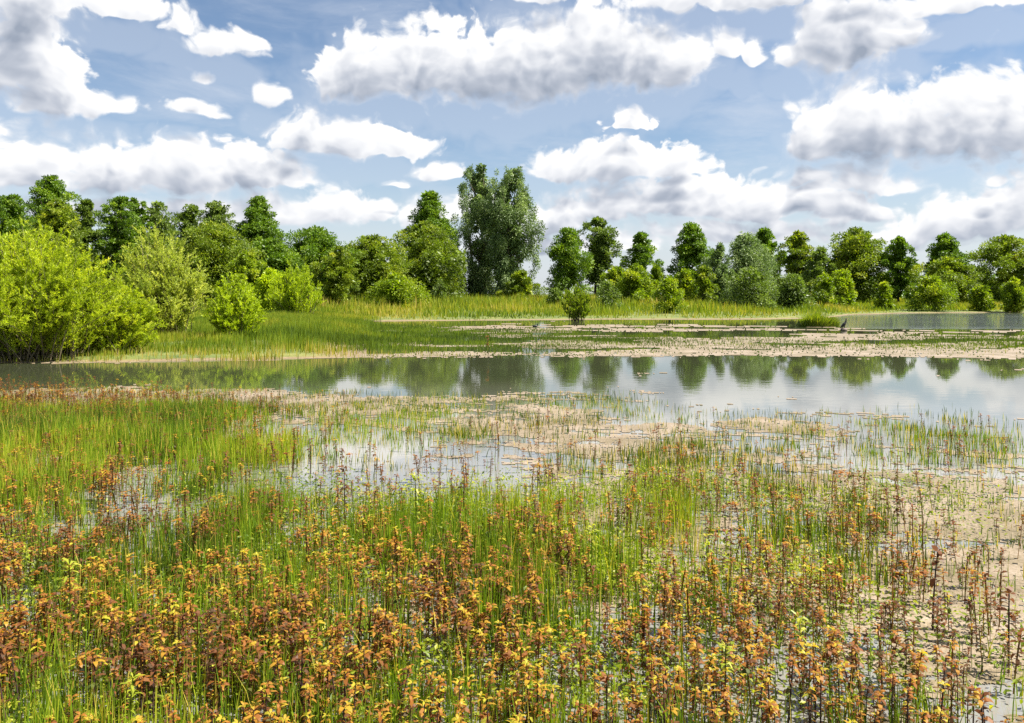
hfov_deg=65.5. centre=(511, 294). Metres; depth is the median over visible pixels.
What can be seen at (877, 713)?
marsh plant
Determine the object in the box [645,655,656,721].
marsh plant
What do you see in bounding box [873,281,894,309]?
shrub
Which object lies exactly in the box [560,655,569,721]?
marsh plant
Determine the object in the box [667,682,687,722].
marsh plant
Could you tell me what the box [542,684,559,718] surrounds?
marsh plant
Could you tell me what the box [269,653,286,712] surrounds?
marsh plant
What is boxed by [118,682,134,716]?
marsh plant
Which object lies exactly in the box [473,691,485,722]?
marsh plant
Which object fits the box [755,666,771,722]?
marsh plant
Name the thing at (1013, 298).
shrub
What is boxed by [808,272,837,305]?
shrub
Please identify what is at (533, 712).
marsh plant
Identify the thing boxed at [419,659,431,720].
marsh plant
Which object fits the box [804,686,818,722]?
marsh plant
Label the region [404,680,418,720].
marsh plant
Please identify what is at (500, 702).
marsh plant
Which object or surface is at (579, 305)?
willow sapling
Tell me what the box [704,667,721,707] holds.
marsh plant
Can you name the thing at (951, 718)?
marsh plant
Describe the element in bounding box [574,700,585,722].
marsh plant
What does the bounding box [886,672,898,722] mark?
marsh plant
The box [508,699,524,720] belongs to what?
marsh plant
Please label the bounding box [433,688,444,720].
marsh plant
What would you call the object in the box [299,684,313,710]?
marsh plant
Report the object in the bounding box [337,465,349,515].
marsh plant
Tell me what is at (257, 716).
marsh plant
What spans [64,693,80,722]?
marsh plant
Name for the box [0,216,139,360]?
willow bush
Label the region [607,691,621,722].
marsh plant
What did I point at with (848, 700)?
marsh plant
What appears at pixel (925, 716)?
marsh plant
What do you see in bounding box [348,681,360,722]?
marsh plant
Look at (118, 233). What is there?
tree
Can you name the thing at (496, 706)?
marsh plant
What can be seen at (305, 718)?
marsh plant
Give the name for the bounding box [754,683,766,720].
marsh plant
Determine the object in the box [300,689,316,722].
marsh plant
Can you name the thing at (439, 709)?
marsh plant
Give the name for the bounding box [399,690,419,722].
marsh plant
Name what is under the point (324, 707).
marsh plant
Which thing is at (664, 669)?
marsh plant
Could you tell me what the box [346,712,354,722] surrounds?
marsh plant
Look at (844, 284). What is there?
shrub
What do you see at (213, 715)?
marsh plant
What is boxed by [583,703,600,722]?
marsh plant
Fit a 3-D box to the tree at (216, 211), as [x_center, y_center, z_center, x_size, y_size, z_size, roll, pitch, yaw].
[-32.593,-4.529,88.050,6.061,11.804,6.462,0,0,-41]
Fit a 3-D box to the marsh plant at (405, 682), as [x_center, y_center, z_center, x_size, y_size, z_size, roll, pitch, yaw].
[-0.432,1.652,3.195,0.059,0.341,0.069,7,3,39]
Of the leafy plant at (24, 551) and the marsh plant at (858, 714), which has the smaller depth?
the marsh plant at (858, 714)
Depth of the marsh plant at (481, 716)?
3.10 m
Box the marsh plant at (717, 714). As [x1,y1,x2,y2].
[704,708,725,722]
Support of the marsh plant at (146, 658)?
on the water
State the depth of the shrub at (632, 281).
91.42 m
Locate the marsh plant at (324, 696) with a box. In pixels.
[319,686,326,718]
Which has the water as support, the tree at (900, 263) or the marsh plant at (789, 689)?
the marsh plant at (789, 689)
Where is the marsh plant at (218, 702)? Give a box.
[213,678,229,722]
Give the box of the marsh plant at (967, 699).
[960,687,975,722]
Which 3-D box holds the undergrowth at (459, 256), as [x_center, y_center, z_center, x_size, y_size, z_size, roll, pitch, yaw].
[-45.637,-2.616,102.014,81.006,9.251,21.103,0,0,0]
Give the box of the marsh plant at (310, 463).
[306,438,314,472]
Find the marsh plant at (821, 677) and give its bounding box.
[812,667,827,722]
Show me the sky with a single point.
(890, 119)
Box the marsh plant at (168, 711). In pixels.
[163,700,173,722]
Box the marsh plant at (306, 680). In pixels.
[302,677,317,705]
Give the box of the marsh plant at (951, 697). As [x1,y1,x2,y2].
[944,679,961,716]
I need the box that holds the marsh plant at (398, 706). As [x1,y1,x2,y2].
[396,700,401,722]
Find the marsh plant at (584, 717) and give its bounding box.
[579,710,590,722]
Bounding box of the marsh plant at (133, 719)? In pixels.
[130,715,142,722]
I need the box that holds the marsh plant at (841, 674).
[830,664,846,717]
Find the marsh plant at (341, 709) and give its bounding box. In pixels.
[334,698,352,722]
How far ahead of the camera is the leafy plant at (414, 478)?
5.68 m
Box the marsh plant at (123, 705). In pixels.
[118,703,128,722]
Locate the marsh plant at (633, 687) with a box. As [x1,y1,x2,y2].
[629,682,639,718]
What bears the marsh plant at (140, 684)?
on the water
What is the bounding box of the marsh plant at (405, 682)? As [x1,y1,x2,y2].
[396,664,414,722]
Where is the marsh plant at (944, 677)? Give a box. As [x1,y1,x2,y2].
[936,656,953,710]
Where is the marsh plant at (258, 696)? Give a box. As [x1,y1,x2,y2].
[254,686,271,717]
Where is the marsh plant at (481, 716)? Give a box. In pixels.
[478,713,491,720]
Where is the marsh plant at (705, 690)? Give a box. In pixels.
[697,689,709,722]
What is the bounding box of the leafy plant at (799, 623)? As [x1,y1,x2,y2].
[788,609,808,680]
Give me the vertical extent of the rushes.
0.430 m
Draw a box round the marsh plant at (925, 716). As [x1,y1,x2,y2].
[914,709,932,722]
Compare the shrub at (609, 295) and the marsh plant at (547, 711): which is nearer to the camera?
the marsh plant at (547, 711)
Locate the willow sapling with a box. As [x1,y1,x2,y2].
[561,282,591,320]
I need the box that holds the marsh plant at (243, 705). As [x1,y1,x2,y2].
[234,701,251,722]
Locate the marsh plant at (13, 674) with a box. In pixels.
[1,650,24,722]
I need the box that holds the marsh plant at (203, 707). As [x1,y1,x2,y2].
[198,703,208,722]
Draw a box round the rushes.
[0,382,1023,722]
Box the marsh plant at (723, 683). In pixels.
[720,667,732,721]
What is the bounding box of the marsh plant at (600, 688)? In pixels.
[590,683,605,719]
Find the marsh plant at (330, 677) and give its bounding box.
[325,664,340,714]
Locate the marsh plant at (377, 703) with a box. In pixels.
[370,702,380,721]
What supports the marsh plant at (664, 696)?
on the water
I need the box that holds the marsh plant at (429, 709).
[424,694,435,722]
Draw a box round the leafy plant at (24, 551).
[18,542,34,596]
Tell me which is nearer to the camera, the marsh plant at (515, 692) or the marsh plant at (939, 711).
the marsh plant at (939, 711)
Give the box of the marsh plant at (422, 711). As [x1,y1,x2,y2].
[414,699,431,722]
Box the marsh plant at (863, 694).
[857,685,873,722]
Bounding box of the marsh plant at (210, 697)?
[205,690,215,718]
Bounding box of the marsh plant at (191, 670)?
[179,664,196,705]
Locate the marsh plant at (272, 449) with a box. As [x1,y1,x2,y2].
[267,441,275,468]
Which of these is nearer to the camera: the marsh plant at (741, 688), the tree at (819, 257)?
the marsh plant at (741, 688)
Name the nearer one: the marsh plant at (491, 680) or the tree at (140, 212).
the marsh plant at (491, 680)
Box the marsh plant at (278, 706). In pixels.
[271,699,287,721]
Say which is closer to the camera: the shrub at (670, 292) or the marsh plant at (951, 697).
the marsh plant at (951, 697)
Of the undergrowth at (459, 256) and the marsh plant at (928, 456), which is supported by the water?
the marsh plant at (928, 456)
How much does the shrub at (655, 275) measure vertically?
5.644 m
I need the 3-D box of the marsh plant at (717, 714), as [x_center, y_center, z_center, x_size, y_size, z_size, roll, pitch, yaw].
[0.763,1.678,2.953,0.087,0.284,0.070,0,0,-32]
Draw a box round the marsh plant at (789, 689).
[783,656,799,722]
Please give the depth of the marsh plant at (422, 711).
2.96 m
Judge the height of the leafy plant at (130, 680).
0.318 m
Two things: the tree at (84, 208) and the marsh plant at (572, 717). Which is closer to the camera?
the marsh plant at (572, 717)
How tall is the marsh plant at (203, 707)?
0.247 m
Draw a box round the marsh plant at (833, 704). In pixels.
[830,698,842,722]
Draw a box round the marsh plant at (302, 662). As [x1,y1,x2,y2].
[293,649,310,713]
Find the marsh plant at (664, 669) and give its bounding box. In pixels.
[660,666,673,706]
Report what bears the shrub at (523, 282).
on the ground at (312, 354)
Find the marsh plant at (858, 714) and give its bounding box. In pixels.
[852,710,865,720]
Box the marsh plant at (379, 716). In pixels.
[370,707,390,722]
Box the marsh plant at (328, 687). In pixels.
[321,660,335,712]
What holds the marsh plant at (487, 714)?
on the water
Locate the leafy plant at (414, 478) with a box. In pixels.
[406,472,423,526]
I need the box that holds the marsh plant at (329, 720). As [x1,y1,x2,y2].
[320,713,330,722]
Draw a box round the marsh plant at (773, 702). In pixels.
[760,698,777,719]
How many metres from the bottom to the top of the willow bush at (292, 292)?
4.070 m
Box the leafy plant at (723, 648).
[712,640,735,703]
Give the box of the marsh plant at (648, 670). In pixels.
[642,662,658,719]
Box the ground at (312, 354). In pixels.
[0,294,1023,552]
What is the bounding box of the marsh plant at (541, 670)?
[533,667,545,722]
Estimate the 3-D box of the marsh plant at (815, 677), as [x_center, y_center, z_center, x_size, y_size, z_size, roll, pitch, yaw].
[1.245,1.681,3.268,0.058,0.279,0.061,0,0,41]
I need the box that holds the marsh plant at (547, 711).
[537,708,549,721]
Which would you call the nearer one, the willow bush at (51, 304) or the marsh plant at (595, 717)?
the marsh plant at (595, 717)
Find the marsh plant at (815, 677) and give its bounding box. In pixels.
[810,670,822,722]
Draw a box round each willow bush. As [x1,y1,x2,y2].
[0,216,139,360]
[82,282,167,354]
[103,219,213,334]
[201,265,269,337]
[263,257,326,314]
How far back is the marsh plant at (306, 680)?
3.25 m
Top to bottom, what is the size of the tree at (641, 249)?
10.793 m
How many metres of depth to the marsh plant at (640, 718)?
2.97 m
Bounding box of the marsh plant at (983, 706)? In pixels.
[973,692,993,722]
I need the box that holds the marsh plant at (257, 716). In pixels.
[243,705,260,722]
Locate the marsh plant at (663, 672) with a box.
[661,670,671,720]
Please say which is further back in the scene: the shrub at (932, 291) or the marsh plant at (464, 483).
the shrub at (932, 291)
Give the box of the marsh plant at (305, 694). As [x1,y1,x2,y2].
[302,683,313,719]
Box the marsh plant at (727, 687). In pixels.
[718,685,730,719]
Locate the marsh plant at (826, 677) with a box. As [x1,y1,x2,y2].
[822,674,836,722]
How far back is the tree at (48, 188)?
83.33 m
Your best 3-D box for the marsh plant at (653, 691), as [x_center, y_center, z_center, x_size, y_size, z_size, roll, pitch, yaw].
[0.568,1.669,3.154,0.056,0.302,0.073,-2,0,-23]
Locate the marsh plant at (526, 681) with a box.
[519,672,536,722]
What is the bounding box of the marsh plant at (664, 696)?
[656,673,671,722]
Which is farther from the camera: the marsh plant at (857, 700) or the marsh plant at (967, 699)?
the marsh plant at (967, 699)
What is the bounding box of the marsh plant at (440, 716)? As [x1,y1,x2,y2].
[436,708,445,721]
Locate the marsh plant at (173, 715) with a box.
[166,710,180,722]
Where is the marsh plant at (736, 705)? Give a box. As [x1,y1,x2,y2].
[731,698,744,722]
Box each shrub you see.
[249,267,282,311]
[363,270,432,308]
[430,277,447,301]
[546,287,565,305]
[595,279,622,308]
[599,265,627,301]
[616,263,655,304]
[644,263,664,301]
[649,275,688,313]
[675,268,697,301]
[693,265,720,302]
[718,265,779,308]
[768,273,816,307]
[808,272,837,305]
[826,268,858,305]
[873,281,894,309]
[905,273,960,311]
[968,282,995,310]
[998,276,1023,312]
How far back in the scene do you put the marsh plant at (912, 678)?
3.19 m
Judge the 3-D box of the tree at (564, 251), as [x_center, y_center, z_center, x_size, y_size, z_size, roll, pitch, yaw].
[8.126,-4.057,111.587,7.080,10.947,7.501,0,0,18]
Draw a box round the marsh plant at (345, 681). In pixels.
[334,670,353,722]
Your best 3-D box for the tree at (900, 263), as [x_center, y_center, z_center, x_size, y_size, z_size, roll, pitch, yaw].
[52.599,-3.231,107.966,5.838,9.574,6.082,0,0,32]
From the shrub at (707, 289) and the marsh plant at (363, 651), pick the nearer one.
the marsh plant at (363, 651)
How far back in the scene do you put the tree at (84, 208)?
77.67 m
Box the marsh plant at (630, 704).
[619,697,634,721]
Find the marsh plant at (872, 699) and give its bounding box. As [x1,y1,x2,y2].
[870,684,876,718]
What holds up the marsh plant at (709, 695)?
on the water
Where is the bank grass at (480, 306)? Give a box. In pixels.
[191,291,1023,319]
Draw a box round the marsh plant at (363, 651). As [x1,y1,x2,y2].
[354,645,371,719]
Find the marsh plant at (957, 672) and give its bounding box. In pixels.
[950,659,965,722]
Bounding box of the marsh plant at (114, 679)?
[108,667,121,722]
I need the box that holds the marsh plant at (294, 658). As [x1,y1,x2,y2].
[289,655,309,704]
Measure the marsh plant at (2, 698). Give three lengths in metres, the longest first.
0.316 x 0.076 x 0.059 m
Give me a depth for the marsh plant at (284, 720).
2.92 m
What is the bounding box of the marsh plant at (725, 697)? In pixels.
[720,694,734,722]
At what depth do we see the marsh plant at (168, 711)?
3.03 m
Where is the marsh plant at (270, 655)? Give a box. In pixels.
[264,644,282,716]
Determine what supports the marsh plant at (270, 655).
on the water
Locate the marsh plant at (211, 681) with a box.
[206,668,224,722]
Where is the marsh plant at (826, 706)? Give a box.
[821,701,832,722]
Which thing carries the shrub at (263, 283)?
on the ground at (312, 354)
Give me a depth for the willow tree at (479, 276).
110.86 m
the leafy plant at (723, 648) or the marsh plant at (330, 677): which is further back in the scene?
the leafy plant at (723, 648)
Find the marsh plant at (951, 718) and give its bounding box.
[939,710,959,722]
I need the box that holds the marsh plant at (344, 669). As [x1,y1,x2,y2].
[337,668,352,722]
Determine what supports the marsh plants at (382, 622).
on the water
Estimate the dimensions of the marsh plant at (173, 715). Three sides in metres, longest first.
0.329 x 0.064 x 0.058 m
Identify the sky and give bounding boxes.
[0,0,1023,293]
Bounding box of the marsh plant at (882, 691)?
[872,689,888,720]
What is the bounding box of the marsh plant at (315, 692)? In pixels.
[312,684,322,713]
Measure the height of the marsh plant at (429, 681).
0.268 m
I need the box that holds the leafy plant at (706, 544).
[699,534,713,606]
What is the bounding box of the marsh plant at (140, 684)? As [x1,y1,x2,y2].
[133,673,149,715]
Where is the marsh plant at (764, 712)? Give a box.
[758,701,772,722]
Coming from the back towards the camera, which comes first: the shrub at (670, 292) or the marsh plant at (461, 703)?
the shrub at (670, 292)
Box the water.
[0,312,1023,722]
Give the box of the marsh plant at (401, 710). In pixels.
[398,708,405,722]
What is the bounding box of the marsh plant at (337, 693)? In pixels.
[333,682,341,712]
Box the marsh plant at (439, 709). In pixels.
[429,698,443,722]
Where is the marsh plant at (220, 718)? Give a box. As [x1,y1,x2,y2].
[216,714,229,722]
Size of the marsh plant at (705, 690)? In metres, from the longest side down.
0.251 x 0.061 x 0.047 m
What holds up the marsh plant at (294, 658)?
on the water
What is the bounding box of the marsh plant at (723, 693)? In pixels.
[719,691,729,722]
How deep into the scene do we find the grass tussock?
43.58 m
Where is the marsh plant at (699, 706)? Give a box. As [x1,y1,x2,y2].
[696,695,704,718]
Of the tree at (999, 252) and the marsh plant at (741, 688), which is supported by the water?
the marsh plant at (741, 688)
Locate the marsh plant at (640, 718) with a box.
[635,714,642,722]
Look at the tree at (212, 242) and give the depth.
66.75 m
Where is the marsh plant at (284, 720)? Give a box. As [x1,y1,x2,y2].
[279,714,289,722]
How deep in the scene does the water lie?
13.60 m
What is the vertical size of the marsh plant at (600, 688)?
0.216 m
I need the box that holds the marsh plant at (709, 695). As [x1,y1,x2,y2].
[703,682,719,722]
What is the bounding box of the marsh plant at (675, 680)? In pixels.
[670,666,685,716]
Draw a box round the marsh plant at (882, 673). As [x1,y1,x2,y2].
[873,666,887,719]
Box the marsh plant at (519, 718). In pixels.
[509,713,525,722]
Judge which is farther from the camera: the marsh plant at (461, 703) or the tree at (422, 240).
the tree at (422, 240)
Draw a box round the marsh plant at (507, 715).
[501,687,514,722]
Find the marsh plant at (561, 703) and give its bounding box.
[556,686,563,722]
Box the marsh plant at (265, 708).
[254,680,276,722]
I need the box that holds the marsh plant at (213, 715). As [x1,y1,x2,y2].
[205,709,218,722]
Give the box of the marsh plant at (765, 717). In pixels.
[762,713,770,722]
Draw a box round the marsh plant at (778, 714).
[765,705,780,722]
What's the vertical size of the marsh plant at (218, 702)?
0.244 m
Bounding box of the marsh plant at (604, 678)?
[599,671,614,722]
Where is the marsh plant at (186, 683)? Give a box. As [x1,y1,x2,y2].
[177,673,189,716]
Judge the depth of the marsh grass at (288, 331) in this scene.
28.52 m
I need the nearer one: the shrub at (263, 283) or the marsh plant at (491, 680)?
the marsh plant at (491, 680)
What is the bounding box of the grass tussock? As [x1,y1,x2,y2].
[796,310,839,326]
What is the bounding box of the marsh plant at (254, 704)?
[249,701,262,714]
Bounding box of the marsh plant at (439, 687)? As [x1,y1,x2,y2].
[431,675,446,722]
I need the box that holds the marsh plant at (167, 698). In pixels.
[162,694,169,721]
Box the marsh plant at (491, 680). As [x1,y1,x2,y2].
[482,671,497,712]
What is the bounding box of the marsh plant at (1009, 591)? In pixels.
[996,586,1019,672]
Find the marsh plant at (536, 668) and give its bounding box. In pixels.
[530,663,543,707]
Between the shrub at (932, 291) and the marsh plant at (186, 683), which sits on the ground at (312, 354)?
the shrub at (932, 291)
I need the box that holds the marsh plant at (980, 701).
[968,689,993,722]
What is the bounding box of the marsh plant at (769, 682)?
[762,677,775,722]
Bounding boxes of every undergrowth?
[86,243,468,298]
[597,272,998,299]
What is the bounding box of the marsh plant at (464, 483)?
[458,472,468,507]
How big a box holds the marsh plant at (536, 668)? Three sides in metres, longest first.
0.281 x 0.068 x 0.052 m
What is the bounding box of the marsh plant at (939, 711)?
[930,706,949,722]
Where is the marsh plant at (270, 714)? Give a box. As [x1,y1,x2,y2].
[262,709,278,722]
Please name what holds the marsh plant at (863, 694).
on the water
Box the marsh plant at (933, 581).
[927,545,946,630]
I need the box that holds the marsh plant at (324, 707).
[320,697,331,722]
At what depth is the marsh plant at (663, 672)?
3.33 m
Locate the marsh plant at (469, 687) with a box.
[464,674,478,720]
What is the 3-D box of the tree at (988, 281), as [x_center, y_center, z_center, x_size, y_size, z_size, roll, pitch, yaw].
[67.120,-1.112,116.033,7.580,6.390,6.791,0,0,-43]
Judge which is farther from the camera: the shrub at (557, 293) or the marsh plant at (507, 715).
the shrub at (557, 293)
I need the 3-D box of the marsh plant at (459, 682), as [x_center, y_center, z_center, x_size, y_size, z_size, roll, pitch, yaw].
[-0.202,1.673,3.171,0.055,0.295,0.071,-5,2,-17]
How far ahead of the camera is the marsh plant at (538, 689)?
3.13 m
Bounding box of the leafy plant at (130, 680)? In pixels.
[120,672,142,720]
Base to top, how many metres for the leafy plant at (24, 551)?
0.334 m
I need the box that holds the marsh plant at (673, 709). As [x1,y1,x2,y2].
[662,703,678,722]
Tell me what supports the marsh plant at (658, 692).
on the water
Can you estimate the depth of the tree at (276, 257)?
77.11 m
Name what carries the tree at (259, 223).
on the ground at (312, 354)
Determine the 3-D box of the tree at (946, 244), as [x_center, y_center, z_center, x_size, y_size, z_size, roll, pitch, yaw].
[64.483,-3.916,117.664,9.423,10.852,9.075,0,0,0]
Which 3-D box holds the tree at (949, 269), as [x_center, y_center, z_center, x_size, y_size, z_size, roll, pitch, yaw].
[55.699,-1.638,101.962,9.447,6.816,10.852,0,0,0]
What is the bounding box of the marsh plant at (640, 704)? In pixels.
[632,699,642,722]
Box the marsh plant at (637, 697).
[631,690,641,717]
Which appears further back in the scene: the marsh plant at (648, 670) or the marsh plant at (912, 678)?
the marsh plant at (648, 670)
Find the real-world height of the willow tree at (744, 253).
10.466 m
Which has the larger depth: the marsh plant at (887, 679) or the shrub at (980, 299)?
the shrub at (980, 299)
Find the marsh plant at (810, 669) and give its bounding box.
[803,653,815,722]
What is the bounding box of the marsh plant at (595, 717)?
[591,706,606,722]
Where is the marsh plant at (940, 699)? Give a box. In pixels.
[933,680,950,722]
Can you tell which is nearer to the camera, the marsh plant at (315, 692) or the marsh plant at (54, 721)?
the marsh plant at (54, 721)
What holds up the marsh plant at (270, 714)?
on the water
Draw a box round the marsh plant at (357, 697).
[352,685,362,721]
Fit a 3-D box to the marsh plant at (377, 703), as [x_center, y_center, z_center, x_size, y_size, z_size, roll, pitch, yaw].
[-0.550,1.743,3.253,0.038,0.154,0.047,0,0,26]
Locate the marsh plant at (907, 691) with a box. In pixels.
[899,686,915,722]
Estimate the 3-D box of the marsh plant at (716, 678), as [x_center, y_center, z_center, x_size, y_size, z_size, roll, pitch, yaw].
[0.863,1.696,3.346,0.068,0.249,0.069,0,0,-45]
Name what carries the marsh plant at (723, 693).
on the water
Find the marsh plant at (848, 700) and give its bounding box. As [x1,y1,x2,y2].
[842,697,853,720]
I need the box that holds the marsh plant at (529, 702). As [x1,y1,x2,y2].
[522,691,536,722]
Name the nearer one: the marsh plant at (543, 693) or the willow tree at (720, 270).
the marsh plant at (543, 693)
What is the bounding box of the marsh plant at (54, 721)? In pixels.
[43,715,56,722]
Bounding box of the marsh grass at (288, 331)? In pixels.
[0,305,1023,361]
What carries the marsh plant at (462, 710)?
on the water
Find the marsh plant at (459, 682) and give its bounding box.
[452,678,464,720]
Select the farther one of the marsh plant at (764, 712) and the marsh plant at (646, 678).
the marsh plant at (646, 678)
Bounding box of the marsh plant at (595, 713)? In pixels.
[587,704,598,722]
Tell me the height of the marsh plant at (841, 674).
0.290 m
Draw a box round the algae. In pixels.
[0,321,1023,722]
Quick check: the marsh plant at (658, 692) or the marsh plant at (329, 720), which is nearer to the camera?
the marsh plant at (329, 720)
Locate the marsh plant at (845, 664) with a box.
[836,661,858,714]
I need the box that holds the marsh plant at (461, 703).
[454,700,469,719]
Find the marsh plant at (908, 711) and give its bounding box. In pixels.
[901,701,915,722]
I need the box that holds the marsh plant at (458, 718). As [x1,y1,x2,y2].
[451,714,466,722]
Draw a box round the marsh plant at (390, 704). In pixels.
[381,699,395,721]
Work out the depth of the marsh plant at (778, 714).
3.03 m
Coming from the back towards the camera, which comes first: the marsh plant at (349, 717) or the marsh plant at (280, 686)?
the marsh plant at (280, 686)
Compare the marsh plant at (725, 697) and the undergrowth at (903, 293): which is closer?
the marsh plant at (725, 697)
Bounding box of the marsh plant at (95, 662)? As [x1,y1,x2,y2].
[85,655,105,722]
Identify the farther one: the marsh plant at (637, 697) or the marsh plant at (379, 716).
the marsh plant at (637, 697)
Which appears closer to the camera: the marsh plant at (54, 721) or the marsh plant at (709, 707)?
the marsh plant at (54, 721)
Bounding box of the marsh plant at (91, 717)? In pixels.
[85,714,99,722]
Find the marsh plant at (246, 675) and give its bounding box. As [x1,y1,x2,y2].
[238,671,257,708]
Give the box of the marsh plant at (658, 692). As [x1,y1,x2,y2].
[651,675,664,722]
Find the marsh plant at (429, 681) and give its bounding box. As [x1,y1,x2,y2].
[421,671,437,722]
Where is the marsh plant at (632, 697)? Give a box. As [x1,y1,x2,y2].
[625,681,636,722]
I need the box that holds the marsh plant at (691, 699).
[687,687,700,722]
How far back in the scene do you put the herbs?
4.62 m
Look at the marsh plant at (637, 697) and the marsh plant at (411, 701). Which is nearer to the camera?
the marsh plant at (411, 701)
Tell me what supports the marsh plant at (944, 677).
on the water
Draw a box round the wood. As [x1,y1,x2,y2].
[494,285,596,295]
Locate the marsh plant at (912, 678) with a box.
[899,674,916,722]
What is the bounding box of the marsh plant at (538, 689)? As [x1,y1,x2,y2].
[531,679,546,722]
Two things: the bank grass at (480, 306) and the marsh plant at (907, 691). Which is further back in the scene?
the bank grass at (480, 306)
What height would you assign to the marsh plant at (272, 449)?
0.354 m
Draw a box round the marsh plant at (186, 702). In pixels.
[182,689,190,722]
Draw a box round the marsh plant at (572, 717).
[566,712,577,722]
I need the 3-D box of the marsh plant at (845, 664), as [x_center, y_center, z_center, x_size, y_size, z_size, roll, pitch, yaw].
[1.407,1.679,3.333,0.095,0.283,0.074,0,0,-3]
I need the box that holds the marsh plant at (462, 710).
[454,699,466,720]
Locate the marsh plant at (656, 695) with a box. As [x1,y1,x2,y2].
[648,657,662,722]
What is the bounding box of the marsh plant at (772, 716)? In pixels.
[768,705,778,722]
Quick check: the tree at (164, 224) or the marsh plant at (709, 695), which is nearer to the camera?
the marsh plant at (709, 695)
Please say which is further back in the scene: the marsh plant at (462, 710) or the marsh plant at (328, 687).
the marsh plant at (328, 687)
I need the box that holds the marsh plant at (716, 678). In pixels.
[710,665,724,704]
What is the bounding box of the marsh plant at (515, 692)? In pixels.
[504,688,522,722]
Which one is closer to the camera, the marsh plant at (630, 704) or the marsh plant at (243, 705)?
the marsh plant at (243, 705)
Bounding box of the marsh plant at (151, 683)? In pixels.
[146,662,161,722]
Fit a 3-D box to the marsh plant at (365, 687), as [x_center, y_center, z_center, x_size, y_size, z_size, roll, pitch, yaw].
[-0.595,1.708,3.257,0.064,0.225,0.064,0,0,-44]
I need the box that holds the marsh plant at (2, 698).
[0,673,12,721]
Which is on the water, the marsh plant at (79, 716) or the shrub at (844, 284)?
the marsh plant at (79, 716)
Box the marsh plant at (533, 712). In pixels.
[529,705,538,722]
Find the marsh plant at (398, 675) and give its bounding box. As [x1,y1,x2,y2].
[395,669,403,719]
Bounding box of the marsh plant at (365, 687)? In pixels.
[358,684,372,718]
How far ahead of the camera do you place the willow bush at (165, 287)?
30.09 m
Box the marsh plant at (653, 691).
[646,678,661,722]
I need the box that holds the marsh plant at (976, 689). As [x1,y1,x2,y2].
[965,684,980,722]
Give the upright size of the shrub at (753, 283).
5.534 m
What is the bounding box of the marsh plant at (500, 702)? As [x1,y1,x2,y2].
[498,698,502,722]
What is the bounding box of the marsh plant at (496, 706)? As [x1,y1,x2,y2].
[488,690,505,722]
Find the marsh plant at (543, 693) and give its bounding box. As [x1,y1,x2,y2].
[540,684,549,722]
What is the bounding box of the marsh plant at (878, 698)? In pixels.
[873,693,888,722]
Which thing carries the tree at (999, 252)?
on the ground at (312, 354)
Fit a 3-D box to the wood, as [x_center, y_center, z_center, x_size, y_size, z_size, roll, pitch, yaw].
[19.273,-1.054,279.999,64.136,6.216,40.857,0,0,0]
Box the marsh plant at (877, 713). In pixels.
[869,711,881,722]
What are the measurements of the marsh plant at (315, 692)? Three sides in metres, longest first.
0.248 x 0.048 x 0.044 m
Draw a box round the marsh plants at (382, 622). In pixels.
[0,374,1023,722]
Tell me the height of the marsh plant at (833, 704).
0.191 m
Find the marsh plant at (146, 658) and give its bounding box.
[136,650,152,713]
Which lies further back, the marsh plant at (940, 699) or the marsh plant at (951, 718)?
the marsh plant at (940, 699)
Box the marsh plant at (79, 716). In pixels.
[73,711,88,722]
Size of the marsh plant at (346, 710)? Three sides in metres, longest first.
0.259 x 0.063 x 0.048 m
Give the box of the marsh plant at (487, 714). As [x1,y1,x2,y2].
[481,696,495,722]
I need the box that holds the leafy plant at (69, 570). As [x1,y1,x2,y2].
[56,557,82,623]
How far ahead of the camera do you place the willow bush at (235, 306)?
28.58 m
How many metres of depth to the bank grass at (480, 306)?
69.95 m
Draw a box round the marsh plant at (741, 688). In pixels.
[735,673,746,722]
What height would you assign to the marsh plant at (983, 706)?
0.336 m
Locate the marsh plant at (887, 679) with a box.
[885,675,902,715]
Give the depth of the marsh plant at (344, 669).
3.10 m
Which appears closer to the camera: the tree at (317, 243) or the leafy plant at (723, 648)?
the leafy plant at (723, 648)
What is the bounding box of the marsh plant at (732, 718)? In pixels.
[728,709,738,722]
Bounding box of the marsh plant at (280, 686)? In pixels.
[270,677,286,716]
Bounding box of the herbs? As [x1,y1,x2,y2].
[0,457,1023,722]
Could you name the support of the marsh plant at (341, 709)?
on the water
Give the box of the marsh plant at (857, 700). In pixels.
[853,695,863,722]
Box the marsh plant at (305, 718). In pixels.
[303,711,314,722]
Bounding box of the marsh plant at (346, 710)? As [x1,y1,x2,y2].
[339,702,353,722]
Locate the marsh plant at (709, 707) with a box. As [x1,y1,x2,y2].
[705,701,716,718]
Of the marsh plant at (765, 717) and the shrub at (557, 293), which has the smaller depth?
the marsh plant at (765, 717)
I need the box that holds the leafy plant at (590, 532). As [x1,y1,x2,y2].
[581,521,600,586]
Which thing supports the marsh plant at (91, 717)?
on the water
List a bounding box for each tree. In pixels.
[0,193,37,277]
[16,197,93,272]
[23,174,88,270]
[68,198,110,286]
[91,195,145,290]
[127,197,153,271]
[138,200,179,273]
[163,220,264,303]
[170,203,203,251]
[191,200,238,236]
[210,250,266,302]
[230,195,287,259]
[234,236,309,279]
[283,225,363,300]
[309,245,360,304]
[344,233,415,298]
[388,220,462,298]
[402,190,466,292]
[450,163,497,298]
[474,165,547,298]
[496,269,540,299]
[543,227,594,294]
[574,216,622,295]
[619,231,665,296]
[662,221,714,295]
[701,242,736,302]
[711,231,778,301]
[753,226,787,291]
[773,230,826,298]
[801,246,837,296]
[814,226,892,301]
[877,235,921,300]
[905,255,985,303]
[916,231,987,285]
[965,234,1023,301]
[970,266,995,301]
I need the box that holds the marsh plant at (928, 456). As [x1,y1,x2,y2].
[926,439,932,469]

